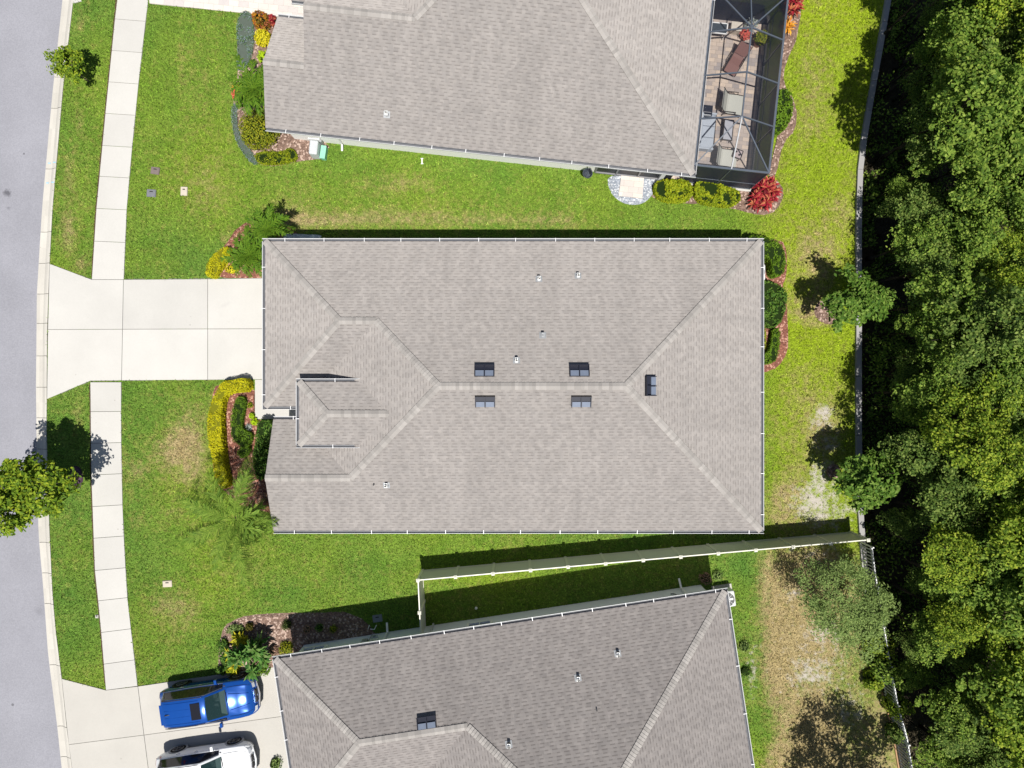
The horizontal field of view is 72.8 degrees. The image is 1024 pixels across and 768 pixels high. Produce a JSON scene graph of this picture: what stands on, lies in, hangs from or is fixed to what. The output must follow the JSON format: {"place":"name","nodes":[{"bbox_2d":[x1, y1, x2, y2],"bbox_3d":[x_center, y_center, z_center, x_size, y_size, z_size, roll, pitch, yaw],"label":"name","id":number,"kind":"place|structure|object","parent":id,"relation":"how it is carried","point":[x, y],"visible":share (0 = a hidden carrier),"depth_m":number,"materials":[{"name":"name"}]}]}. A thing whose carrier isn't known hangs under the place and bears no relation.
{"place":"outdoors","nodes":[
{"label":"outdoors","id":0,"kind":"place"},
{"bbox_2d":[0,0,61,767],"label":"road","id":1,"kind":"structure","parent":0,"point":[29,35],"depth_m":35.10,"materials":[{"name":"asphalt"}]},
{"bbox_2d":[38,107,66,756],"bbox_3d":[-21.954,0.034,35.130,4.232,0.060,83.899,-1,90,0],"label":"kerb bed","id":2,"kind":"object","parent":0,"point":[46,449],"visible":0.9,"depth_m":35.13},
{"bbox_2d":[36,0,72,767],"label":"kerb","id":3,"kind":"structure","parent":2,"relation":"on","point":[42,315],"depth_m":35.10,"materials":[{"name":"concrete"}]},
{"bbox_2d":[90,0,148,689],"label":"pavement","id":4,"kind":"structure","parent":0,"point":[110,231],"depth_m":34.97,"materials":[{"name":"concrete"}]},
{"bbox_2d":[47,264,295,418],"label":"driveway","id":5,"kind":"structure","parent":0,"point":[187,329],"depth_m":34.97,"materials":[{"name":"concrete"}]},
{"bbox_2d":[62,667,288,767],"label":"driveway","id":6,"kind":"structure","parent":0,"point":[98,720],"depth_m":34.97,"materials":[{"name":"concrete"}]},
{"bbox_2d":[155,737,256,767],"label":"parked car","id":7,"kind":"object","parent":6,"relation":"on","point":[237,752],"visible":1,"depth_m":33.98,"materials":[{"name":"white paint"}]},
{"bbox_2d":[159,672,260,729],"bbox_3d":[-14.866,15.668,34.141,4.800,1.832,2.340,-8,90,0],"label":"parked car","id":8,"kind":"object","parent":6,"relation":"on","point":[186,703],"visible":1,"depth_m":33.90,"materials":[{"name":"blue paint"}]},
{"bbox_2d":[149,0,302,16],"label":"driveway","id":9,"kind":"structure","parent":0,"point":[273,7],"depth_m":34.97,"materials":[{"name":"concrete"}]},
{"bbox_2d":[46,0,896,767],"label":"lawn","id":10,"kind":"structure","parent":0,"point":[881,746],"depth_m":35.01,"materials":[{"name":"plant"}]},
{"bbox_2d":[0,451,83,537],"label":"street tree","id":11,"kind":"object","parent":10,"relation":"on","point":[21,495],"visible":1,"depth_m":31.15,"materials":[{"name":"green plant"}]},
{"bbox_2d":[42,45,89,85],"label":"street tree","id":12,"kind":"object","parent":10,"relation":"on","point":[62,55],"visible":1,"depth_m":33.48,"materials":[{"name":"green plant"}]},
{"bbox_2d":[89,0,116,683],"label":"soil edge","id":13,"kind":"object","parent":10,"relation":"on","point":[89,384],"visible":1,"depth_m":34.99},
{"bbox_2d":[212,385,270,513],"bbox_3d":[-12.839,3.552,34.970,4.871,0.100,7.492,0,90,0],"label":"mulch bed","id":14,"kind":"object","parent":10,"relation":"on","point":[235,461],"visible":0.23,"depth_m":34.96,"materials":[{"name":"wood"}]},
{"bbox_2d":[173,455,279,586],"bbox_3d":[-12.967,6.010,32.495,4.753,5.228,5.692,0,90,0],"label":"feathery palm","id":15,"kind":"object","parent":14,"relation":"on","point":[255,532],"visible":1,"depth_m":30.89,"materials":[{"name":"green plant"}]},
{"bbox_2d":[207,378,253,488],"bbox_3d":[-14.334,2.309,34.599,1.753,0.875,5.607,12,90,0],"label":"golden hedge","id":16,"kind":"object","parent":14,"relation":"on","point":[217,425],"visible":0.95,"depth_m":34.35,"materials":[{"name":"yellow plant"}]},
{"bbox_2d":[230,396,254,448],"bbox_3d":[-13.503,1.927,34.725,1.137,0.603,2.703,0,90,0],"label":"green hedge","id":17,"kind":"object","parent":14,"relation":"on","point":[242,436],"visible":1,"depth_m":34.62,"materials":[{"name":"green plant"}]},
{"bbox_2d":[252,419,272,479],"bbox_3d":[-12.265,3.256,34.543,1.030,1.007,3.036,8,90,0],"label":"dark hedge","id":18,"kind":"object","parent":14,"relation":"on","point":[262,443],"visible":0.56,"depth_m":34.22,"materials":[{"name":"green plant"}]},
{"bbox_2d":[206,220,297,277],"bbox_3d":[-12.972,-6.823,34.971,4.895,0.098,3.032,0,90,0],"label":"mulch bed","id":19,"kind":"object","parent":10,"relation":"on","point":[230,244],"visible":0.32,"depth_m":34.96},
{"bbox_2d":[219,225,264,278],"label":"bushy palm","id":20,"kind":"object","parent":19,"relation":"on","point":[247,252],"visible":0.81,"depth_m":33.21,"materials":[{"name":"green plant"}]},
{"bbox_2d":[243,203,296,251],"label":"bushy palm","id":21,"kind":"object","parent":19,"relation":"on","point":[269,226],"visible":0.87,"depth_m":33.09,"materials":[{"name":"green plant"}]},
{"bbox_2d":[232,17,328,165],"bbox_3d":[-11.637,-14.806,34.970,4.984,0.100,7.710,0,90,0],"label":"mulch bed","id":22,"kind":"object","parent":10,"relation":"on","point":[298,146],"visible":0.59,"depth_m":34.94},
{"bbox_2d":[236,10,254,70],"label":"ground cover","id":23,"kind":"object","parent":22,"relation":"on","point":[245,33],"visible":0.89,"depth_m":34.89,"materials":[{"name":"plant"}]},
{"bbox_2d":[227,54,264,117],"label":"bushy palm","id":24,"kind":"object","parent":22,"relation":"on","point":[249,87],"visible":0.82,"depth_m":32.97,"materials":[{"name":"green plant"}]},
{"bbox_2d":[238,108,279,150],"bbox_3d":[-12.535,-12.682,34.303,2.008,1.434,2.174,0,90,0],"label":"shrub","id":25,"kind":"object","parent":22,"relation":"on","point":[254,131],"visible":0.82,"depth_m":34.11,"materials":[{"name":"yellow plant"}]},
{"bbox_2d":[254,147,297,165],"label":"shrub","id":26,"kind":"object","parent":22,"relation":"on","point":[283,157],"visible":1,"depth_m":34.79,"materials":[{"name":"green plant"}]},
{"bbox_2d":[218,612,374,671],"bbox_3d":[-10.669,13.113,34.973,8.436,0.094,3.290,0,90,0],"label":"mulch bed","id":27,"kind":"object","parent":10,"relation":"on","point":[348,625],"visible":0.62,"depth_m":34.96,"materials":[{"name":"wood"}]},
{"bbox_2d":[223,631,271,681],"bbox_3d":[-12.769,13.486,34.027,2.271,1.985,2.188,-22,90,0],"label":"broadleaf plant","id":28,"kind":"object","parent":27,"relation":"on","point":[255,651],"visible":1,"depth_m":33.78,"materials":[{"name":"green plant"}]},
{"bbox_2d":[263,0,714,180],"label":"house","id":29,"kind":"structure","parent":10,"relation":"on","point":[611,87],"depth_m":31.27,"materials":[{"name":"concrete"}]},
{"bbox_2d":[262,238,763,533],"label":"house","id":30,"kind":"structure","parent":10,"relation":"on","point":[518,385],"depth_m":31.13,"materials":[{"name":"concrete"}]},
{"bbox_2d":[272,578,754,767],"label":"house","id":31,"kind":"structure","parent":10,"relation":"on","point":[649,680],"depth_m":31.37,"materials":[{"name":"concrete"}]},
{"bbox_2d":[608,175,664,204],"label":"gravel bed","id":32,"kind":"object","parent":10,"relation":"on","point":[614,183],"visible":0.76,"depth_m":34.95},
{"bbox_2d":[618,176,643,198],"bbox_3d":[6.031,-10.004,34.985,1.200,0.230,1.268,7,90,0],"label":"paver pad","id":33,"kind":"object","parent":32,"relation":"on","point":[631,187],"visible":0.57,"depth_m":34.87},
{"bbox_2d":[416,531,869,632],"bbox_3d":[6.336,9.962,34.040,21.885,1.920,3.250,-5,90,0],"label":"vinyl fence","id":34,"kind":"object","parent":10,"relation":"on","point":[494,568],"visible":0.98,"depth_m":33.96,"materials":[{"name":"plastic"}]},
{"bbox_2d":[652,181,782,214],"bbox_3d":[10.266,-9.411,34.971,6.855,0.099,1.790,0,90,0],"label":"mulch bed","id":35,"kind":"object","parent":10,"relation":"on","point":[741,205],"visible":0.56,"depth_m":34.96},
{"bbox_2d":[652,178,693,203],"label":"flowering hedge","id":36,"kind":"object","parent":35,"relation":"on","point":[675,191],"visible":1,"depth_m":34.47,"materials":[{"name":"yellow plant"}]},
{"bbox_2d":[693,181,740,208],"bbox_3d":[10.206,-9.446,34.683,2.468,0.760,1.185,12,90,0],"label":"flowering hedge","id":37,"kind":"object","parent":35,"relation":"on","point":[718,195],"visible":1,"depth_m":34.56,"materials":[{"name":"yellow plant"}]},
{"bbox_2d":[764,239,787,371],"bbox_3d":[12.613,-3.851,34.970,2.645,0.100,7.008,0,90,0],"label":"mulch bed","id":38,"kind":"object","parent":10,"relation":"on","point":[783,327],"visible":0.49,"depth_m":34.96,"materials":[{"name":"wood"}]},
{"bbox_2d":[747,235,785,278],"bbox_3d":[12.736,-6.527,34.485,1.247,1.144,2.545,-37,90,0],"label":"leafy hedge","id":39,"kind":"object","parent":38,"relation":"on","point":[774,258],"visible":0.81,"depth_m":34.12,"materials":[{"name":"green plant"}]},
{"bbox_2d":[764,280,787,328],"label":"leafy hedge","id":40,"kind":"object","parent":38,"relation":"on","point":[775,298],"visible":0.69,"depth_m":34.27,"materials":[{"name":"green plant"}]},
{"bbox_2d":[768,3,800,177],"bbox_3d":[13.929,-15.314,34.971,1.190,0.098,10.698,5,90,0],"label":"mulch bed","id":41,"kind":"object","parent":10,"relation":"on","point":[789,43],"visible":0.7,"depth_m":34.95,"materials":[{"name":"wood"}]},
{"bbox_2d":[774,88,793,136],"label":"leafy hedge","id":42,"kind":"object","parent":41,"relation":"on","point":[785,107],"visible":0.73,"depth_m":34.33,"materials":[{"name":"green plant"}]},
{"bbox_2d":[814,299,836,323],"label":"mulch bed","id":43,"kind":"object","parent":10,"relation":"on","point":[821,316],"visible":0.48,"depth_m":34.95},
{"bbox_2d":[820,262,897,332],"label":"yard tree","id":44,"kind":"object","parent":43,"relation":"on","point":[863,298],"visible":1,"depth_m":31.56,"materials":[{"name":"green plant"}]},
{"bbox_2d":[826,464,839,479],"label":"mulch bed","id":45,"kind":"object","parent":10,"relation":"on","point":[831,468],"visible":0.74,"depth_m":34.94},
{"bbox_2d":[832,446,907,514],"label":"yard tree","id":46,"kind":"object","parent":45,"relation":"on","point":[865,480],"visible":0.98,"depth_m":31.74,"materials":[{"name":"green plant"}]},
{"bbox_2d":[793,553,900,670],"bbox_3d":[15.298,10.471,32.968,4.604,4.284,5.585,0,90,0],"label":"yard tree","id":47,"kind":"object","parent":10,"relation":"on","point":[864,613],"visible":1,"depth_m":31.49,"materials":[{"name":"green plant"}]},
{"bbox_2d":[863,653,903,687],"bbox_3d":[18.318,13.859,34.034,1.740,1.972,1.594,27,90,0],"label":"fence bush","id":48,"kind":"object","parent":10,"relation":"on","point":[881,667],"visible":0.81,"depth_m":33.78,"materials":[{"name":"green plant"}]},
{"bbox_2d":[861,542,912,767],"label":"picket fence","id":49,"kind":"object","parent":10,"relation":"on","point":[907,745],"visible":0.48,"depth_m":34.06,"materials":[{"name":"white metal"}]},
{"bbox_2d":[880,688,915,721],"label":"fence bush","id":50,"kind":"object","parent":10,"relation":"on","point":[889,704],"visible":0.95,"depth_m":34.06,"materials":[{"name":"green plant"}]},
{"bbox_2d":[37,0,1019,767],"bbox_3d":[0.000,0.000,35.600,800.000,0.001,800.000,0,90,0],"label":"ground","id":51,"kind":"structure","parent":0,"point":[889,62],"depth_m":35.60,"materials":[{"name":"green soil"}]},
{"bbox_2d":[855,0,890,629],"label":"retaining wall","id":52,"kind":"structure","parent":51,"relation":"on","point":[858,235],"depth_m":34.84,"materials":[{"name":"concrete"}]},
{"bbox_2d":[868,344,929,395],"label":"forest tree","id":53,"kind":"object","parent":51,"relation":"on","point":[904,373],"visible":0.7,"depth_m":31.86,"materials":[{"name":"green plant"}]},
{"bbox_2d":[870,505,928,544],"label":"forest tree","id":54,"kind":"object","parent":51,"relation":"on","point":[906,526],"visible":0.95,"depth_m":32.32,"materials":[{"name":"green plant"}]},
{"bbox_2d":[867,382,931,425],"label":"forest tree","id":55,"kind":"object","parent":51,"relation":"on","point":[912,413],"visible":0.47,"depth_m":31.60,"materials":[{"name":"green plant"}]},
{"bbox_2d":[865,215,950,277],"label":"forest tree","id":56,"kind":"object","parent":51,"relation":"on","point":[909,238],"visible":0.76,"depth_m":30.68,"materials":[{"name":"green plant"}]},
{"bbox_2d":[883,68,935,116],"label":"forest tree","id":57,"kind":"object","parent":51,"relation":"on","point":[915,95],"visible":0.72,"depth_m":32.47,"materials":[{"name":"green plant"}]},
{"bbox_2d":[863,369,960,424],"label":"forest tree","id":58,"kind":"object","parent":51,"relation":"on","point":[922,396],"visible":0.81,"depth_m":29.98,"materials":[{"name":"green plant"}]},
{"bbox_2d":[881,27,942,90],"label":"forest tree","id":59,"kind":"object","parent":51,"relation":"on","point":[925,54],"visible":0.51,"depth_m":31.51,"materials":[{"name":"green plant"}]},
{"bbox_2d":[865,429,963,488],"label":"forest tree","id":60,"kind":"object","parent":51,"relation":"on","point":[924,467],"visible":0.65,"depth_m":30.09,"materials":[{"name":"green plant"}]},
{"bbox_2d":[873,306,959,354],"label":"forest tree","id":61,"kind":"object","parent":51,"relation":"on","point":[913,329],"visible":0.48,"depth_m":30.89,"materials":[{"name":"green plant"}]},
{"bbox_2d":[895,657,938,692],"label":"forest tree","id":62,"kind":"object","parent":51,"relation":"on","point":[915,680],"visible":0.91,"depth_m":32.55,"materials":[{"name":"green plant"}]},
{"bbox_2d":[875,94,965,167],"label":"forest tree","id":63,"kind":"object","parent":51,"relation":"on","point":[914,114],"visible":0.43,"depth_m":30.74,"materials":[{"name":"green plant"}]},
{"bbox_2d":[878,231,964,310],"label":"forest tree","id":64,"kind":"object","parent":51,"relation":"on","point":[938,266],"visible":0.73,"depth_m":30.42,"materials":[{"name":"green plant"}]},
{"bbox_2d":[876,183,968,248],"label":"forest tree","id":65,"kind":"object","parent":51,"relation":"on","point":[913,209],"visible":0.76,"depth_m":31.11,"materials":[{"name":"green plant"}]},
{"bbox_2d":[878,544,972,605],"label":"forest tree","id":66,"kind":"object","parent":51,"relation":"on","point":[927,582],"visible":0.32,"depth_m":30.13,"materials":[{"name":"green plant"}]},
{"bbox_2d":[890,610,964,667],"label":"forest tree","id":67,"kind":"object","parent":51,"relation":"on","point":[922,634],"visible":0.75,"depth_m":30.70,"materials":[{"name":"green plant"}]},
{"bbox_2d":[879,316,985,378],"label":"forest tree","id":68,"kind":"object","parent":51,"relation":"on","point":[940,358],"visible":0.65,"depth_m":29.68,"materials":[{"name":"green plant"}]},
{"bbox_2d":[876,442,993,529],"bbox_3d":[18.776,4.368,31.699,3.230,8.051,3.782,42,90,0],"label":"forest tree","id":69,"kind":"object","parent":51,"relation":"on","point":[939,490],"visible":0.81,"depth_m":29.06,"materials":[{"name":"green plant"}]},
{"bbox_2d":[877,521,994,597],"bbox_3d":[18.617,7.656,31.726,2.770,7.953,3.734,-37,90,0],"label":"forest tree","id":70,"kind":"object","parent":51,"relation":"on","point":[938,558],"visible":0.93,"depth_m":28.66,"materials":[{"name":"green plant"}]},
{"bbox_2d":[904,716,967,767],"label":"forest tree","id":71,"kind":"object","parent":51,"relation":"on","point":[939,758],"visible":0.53,"depth_m":31.41,"materials":[{"name":"green plant"}]},
{"bbox_2d":[888,266,986,326],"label":"forest tree","id":72,"kind":"object","parent":51,"relation":"on","point":[949,284],"visible":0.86,"depth_m":29.02,"materials":[{"name":"green plant"}]},
{"bbox_2d":[882,578,996,658],"bbox_3d":[19.207,10.258,31.957,3.104,7.478,2.303,2,90,0],"label":"forest tree","id":73,"kind":"object","parent":51,"relation":"on","point":[954,615],"visible":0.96,"depth_m":29.09,"materials":[{"name":"green plant"}]},
{"bbox_2d":[900,675,980,744],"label":"forest tree","id":74,"kind":"object","parent":51,"relation":"on","point":[954,699],"visible":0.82,"depth_m":30.17,"materials":[{"name":"green plant"}]},
{"bbox_2d":[887,493,993,561],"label":"forest tree","id":75,"kind":"object","parent":51,"relation":"on","point":[970,528],"visible":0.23,"depth_m":30.18,"materials":[{"name":"green plant"}]},
{"bbox_2d":[861,0,1021,767],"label":"undergrowth","id":76,"kind":"object","parent":51,"relation":"on","point":[895,16],"visible":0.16,"depth_m":35.11,"materials":[{"name":"green plant"}]},
{"bbox_2d":[896,605,989,671],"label":"forest tree","id":77,"kind":"object","parent":51,"relation":"on","point":[950,660],"visible":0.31,"depth_m":30.48,"materials":[{"name":"green plant"}]},
{"bbox_2d":[880,0,1007,97],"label":"forest tree","id":78,"kind":"object","parent":51,"relation":"on","point":[957,29],"visible":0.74,"depth_m":28.84,"materials":[{"name":"green plant"}]},
{"bbox_2d":[888,334,999,419],"bbox_3d":[19.498,-0.142,31.836,3.192,7.769,3.739,13,90,0],"label":"forest tree","id":79,"kind":"object","parent":51,"relation":"on","point":[971,380],"visible":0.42,"depth_m":28.98,"materials":[{"name":"green plant"}]},
{"bbox_2d":[868,38,1023,167],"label":"forest tree","id":80,"kind":"object","parent":51,"relation":"on","point":[993,83],"visible":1,"depth_m":26.66,"materials":[{"name":"green plant"}]},
{"bbox_2d":[875,412,1023,491],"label":"forest tree","id":81,"kind":"object","parent":51,"relation":"on","point":[981,462],"visible":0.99,"depth_m":27.20,"materials":[{"name":"green plant"}]},
{"bbox_2d":[899,246,999,284],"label":"forest tree","id":82,"kind":"object","parent":51,"relation":"on","point":[973,267],"visible":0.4,"depth_m":30.10,"materials":[{"name":"green plant"}]},
{"bbox_2d":[884,107,1015,193],"bbox_3d":[19.227,-10.233,31.552,2.502,8.331,3.393,6,90,0],"label":"forest tree","id":83,"kind":"object","parent":51,"relation":"on","point":[977,145],"visible":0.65,"depth_m":28.26,"materials":[{"name":"green plant"}]},
{"bbox_2d":[883,369,1023,449],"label":"forest tree","id":84,"kind":"object","parent":51,"relation":"on","point":[954,400],"visible":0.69,"depth_m":28.42,"materials":[{"name":"green plant"}]},
{"bbox_2d":[901,196,1007,260],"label":"forest tree","id":85,"kind":"object","parent":51,"relation":"on","point":[975,239],"visible":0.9,"depth_m":29.57,"materials":[{"name":"green plant"}]},
{"bbox_2d":[896,539,1017,617],"bbox_3d":[20.227,8.370,31.786,3.498,7.801,3.256,16,90,0],"label":"forest tree","id":86,"kind":"object","parent":51,"relation":"on","point":[976,599],"visible":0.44,"depth_m":28.79,"materials":[{"name":"green plant"}]},
{"bbox_2d":[892,0,1023,72],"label":"forest tree","id":87,"kind":"object","parent":51,"relation":"on","point":[999,6],"visible":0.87,"depth_m":27.96,"materials":[{"name":"green plant"}]},
{"bbox_2d":[903,678,1015,767],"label":"forest tree","id":88,"kind":"object","parent":51,"relation":"on","point":[981,732],"visible":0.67,"depth_m":29.81,"materials":[{"name":"green plant"}]},
{"bbox_2d":[897,272,1023,385],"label":"forest tree","id":89,"kind":"object","parent":51,"relation":"on","point":[1001,313],"visible":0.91,"depth_m":27.79,"materials":[{"name":"green plant"}]},
{"bbox_2d":[904,514,1023,589],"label":"forest tree","id":90,"kind":"object","parent":51,"relation":"on","point":[990,546],"visible":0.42,"depth_m":28.50,"materials":[{"name":"green plant"}]},
{"bbox_2d":[905,443,1023,516],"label":"forest tree","id":91,"kind":"object","parent":51,"relation":"on","point":[984,502],"visible":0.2,"depth_m":28.55,"materials":[{"name":"green plant"}]},
{"bbox_2d":[912,632,1023,738],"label":"forest tree","id":92,"kind":"object","parent":51,"relation":"on","point":[975,682],"visible":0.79,"depth_m":28.13,"materials":[{"name":"green plant"}]},
{"bbox_2d":[923,144,1017,230],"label":"forest tree","id":93,"kind":"object","parent":51,"relation":"on","point":[963,193],"visible":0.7,"depth_m":29.32,"materials":[{"name":"green plant"}]},
{"bbox_2d":[922,553,1023,647],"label":"forest tree","id":94,"kind":"object","parent":51,"relation":"on","point":[1011,593],"visible":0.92,"depth_m":27.85,"materials":[{"name":"green plant"}]},
{"bbox_2d":[924,329,1023,414],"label":"forest tree","id":95,"kind":"object","parent":51,"relation":"on","point":[1005,393],"visible":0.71,"depth_m":28.00,"materials":[{"name":"green plant"}]},
{"bbox_2d":[925,589,1023,681],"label":"forest tree","id":96,"kind":"object","parent":51,"relation":"on","point":[994,652],"visible":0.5,"depth_m":28.47,"materials":[{"name":"green plant"}]},
{"bbox_2d":[926,102,1023,183],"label":"forest tree","id":97,"kind":"object","parent":51,"relation":"on","point":[1016,138],"visible":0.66,"depth_m":27.89,"materials":[{"name":"green plant"}]},
{"bbox_2d":[926,0,1023,83],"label":"forest tree","id":98,"kind":"object","parent":51,"relation":"on","point":[1015,32],"visible":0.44,"depth_m":28.46,"materials":[{"name":"green plant"}]},
{"bbox_2d":[937,664,1023,767],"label":"forest tree","id":99,"kind":"object","parent":51,"relation":"on","point":[1002,737],"visible":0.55,"depth_m":28.07,"materials":[{"name":"green plant"}]},
{"bbox_2d":[947,145,1023,214],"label":"forest tree","id":100,"kind":"object","parent":51,"relation":"on","point":[1007,191],"visible":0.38,"depth_m":28.76,"materials":[{"name":"green plant"}]},
{"bbox_2d":[956,217,1018,285],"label":"forest tree","id":101,"kind":"object","parent":51,"relation":"on","point":[997,264],"visible":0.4,"depth_m":30.14,"materials":[{"name":"green plant"}]},
{"bbox_2d":[974,262,1023,321],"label":"forest tree","id":102,"kind":"object","parent":51,"relation":"on","point":[1007,278],"visible":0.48,"depth_m":28.29,"materials":[{"name":"green plant"}]},
{"bbox_2d":[978,479,1023,572],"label":"forest tree","id":103,"kind":"object","parent":51,"relation":"on","point":[1012,520],"visible":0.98,"depth_m":27.29,"materials":[{"name":"green plant"}]},
{"bbox_2d":[979,629,1023,723],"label":"forest tree","id":104,"kind":"object","parent":51,"relation":"on","point":[1005,685],"visible":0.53,"depth_m":27.95,"materials":[{"name":"green plant"}]},
{"bbox_2d":[692,183,750,191],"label":"patio","id":105,"kind":"structure","parent":0,"point":[747,190],"depth_m":34.94,"materials":[{"name":"concrete"}]},
{"bbox_2d":[671,19,766,179],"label":"patio pavers","id":106,"kind":"object","parent":105,"relation":"on","point":[720,52],"visible":0.29,"depth_m":34.91,"materials":[{"name":"stone"}]},
{"bbox_2d":[682,0,788,189],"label":"screen cage","id":107,"kind":"object","parent":106,"relation":"on","point":[771,15],"visible":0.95,"depth_m":33.21,"materials":[{"name":"brown metal"}]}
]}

